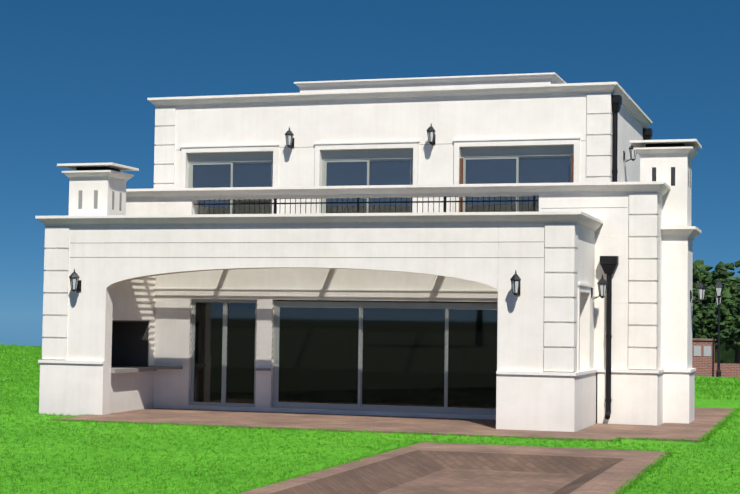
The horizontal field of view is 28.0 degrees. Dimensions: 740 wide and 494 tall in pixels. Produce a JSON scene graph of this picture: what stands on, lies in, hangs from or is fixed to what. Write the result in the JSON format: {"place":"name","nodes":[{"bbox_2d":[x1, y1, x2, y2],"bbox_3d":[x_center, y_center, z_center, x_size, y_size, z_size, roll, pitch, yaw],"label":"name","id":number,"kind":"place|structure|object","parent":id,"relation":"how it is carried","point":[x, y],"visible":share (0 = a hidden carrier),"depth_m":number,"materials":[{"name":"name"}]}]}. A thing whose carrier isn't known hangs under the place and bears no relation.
{"place":"outdoors","nodes":[
{"label":"outdoors","id":0,"kind":"place"},
{"bbox_2d":[0,343,739,493],"bbox_3d":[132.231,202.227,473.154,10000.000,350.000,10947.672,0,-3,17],"label":"ground","id":1,"kind":"structure","parent":0,"point":[711,402],"depth_m":22.30,"materials":[{"name":"green plant"}]},
{"bbox_2d":[35,72,701,431],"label":"house","id":2,"kind":"structure","parent":1,"relation":"on","point":[148,265],"depth_m":30.01,"materials":[{"name":"paint"}]},
{"bbox_2d":[194,196,538,213],"bbox_3d":[-0.188,-0.621,31.047,7.580,0.825,0.055,0,-3,17],"label":"railing","id":3,"kind":"object","parent":2,"relation":"on","point":[358,202],"visible":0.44,"depth_m":31.04,"materials":[{"name":"black metal"}]},
{"bbox_2d":[188,145,573,414],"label":"windows","id":4,"kind":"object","parent":2,"relation":"on","point":[405,357],"visible":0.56,"depth_m":31.30,"materials":[{"name":"glass"}]},
{"bbox_2d":[69,124,706,302],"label":"wall lanterns","id":5,"kind":"object","parent":2,"relation":"attached to","point":[75,282],"visible":0.92,"depth_m":29.95,"materials":[{"name":"black metal"}]},
{"bbox_2d":[600,95,652,418],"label":"downpipes","id":6,"kind":"object","parent":2,"relation":"attached to","point":[609,264],"visible":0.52,"depth_m":29.14,"materials":[{"name":"black metal"}]},
{"bbox_2d":[278,300,596,419],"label":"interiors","id":7,"kind":"object","parent":1,"relation":"on","point":[415,302],"depth_m":35.13,"materials":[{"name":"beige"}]},
{"bbox_2d":[237,442,667,493],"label":"paved driveway","id":8,"kind":"structure","parent":1,"relation":"on","point":[436,468],"depth_m":20.70,"materials":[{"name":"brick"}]},
{"bbox_2d":[692,289,739,350],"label":"tree","id":9,"kind":"object","parent":1,"relation":"on","point":[727,330],"visible":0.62,"depth_m":70.58,"materials":[{"name":"green plant"}]},
{"bbox_2d":[692,267,739,330],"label":"tree","id":10,"kind":"object","parent":1,"relation":"on","point":[696,273],"visible":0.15,"depth_m":76.86,"materials":[{"name":"green plant"}]},
{"bbox_2d":[692,338,739,377],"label":"brick wall","id":11,"kind":"structure","parent":1,"relation":"on","point":[704,364],"depth_m":66.21,"materials":[{"name":"brick"}]},
{"bbox_2d":[693,260,739,310],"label":"tree","id":12,"kind":"object","parent":1,"relation":"on","point":[698,264],"visible":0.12,"depth_m":89.06,"materials":[{"name":"green plant"}]},
{"bbox_2d":[697,338,735,362],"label":"scrub","id":13,"kind":"object","parent":1,"relation":"on","point":[728,356],"visible":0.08,"depth_m":107.48,"materials":[{"name":"green plant"}]},
{"bbox_2d":[694,262,739,304],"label":"tree","id":14,"kind":"object","parent":1,"relation":"on","point":[735,282],"visible":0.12,"depth_m":80.47,"materials":[{"name":"green plant"}]},
{"bbox_2d":[715,281,722,376],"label":"street lamp","id":15,"kind":"object","parent":1,"relation":"on","point":[718,287],"visible":0.92,"depth_m":65.60,"materials":[{"name":"black metal"}]},
{"bbox_2d":[715,295,722,305],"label":"street lamp","id":16,"kind":"object","parent":15,"relation":"attached to","point":[716,297],"visible":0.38,"depth_m":70.00,"materials":[{"name":"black glass"}]},
{"bbox_2d":[708,286,739,349],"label":"tree","id":17,"kind":"object","parent":1,"relation":"on","point":[735,290],"visible":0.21,"depth_m":73.44,"materials":[{"name":"green plant"}]},
{"bbox_2d":[715,260,739,363],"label":"tree","id":18,"kind":"object","parent":1,"relation":"on","point":[737,352],"visible":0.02,"depth_m":99.61,"materials":[{"name":"green plant"}]},
{"bbox_2d":[0,0,739,346],"label":"sky","id":19,"kind":"structure","parent":0,"point":[78,77],"materials":[{"name":"blue"}]},
{"bbox_2d":[54,407,735,441],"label":"paving","id":20,"kind":"structure","parent":0,"point":[705,419],"depth_m":28.25,"materials":[{"name":"brick"}]}
]}

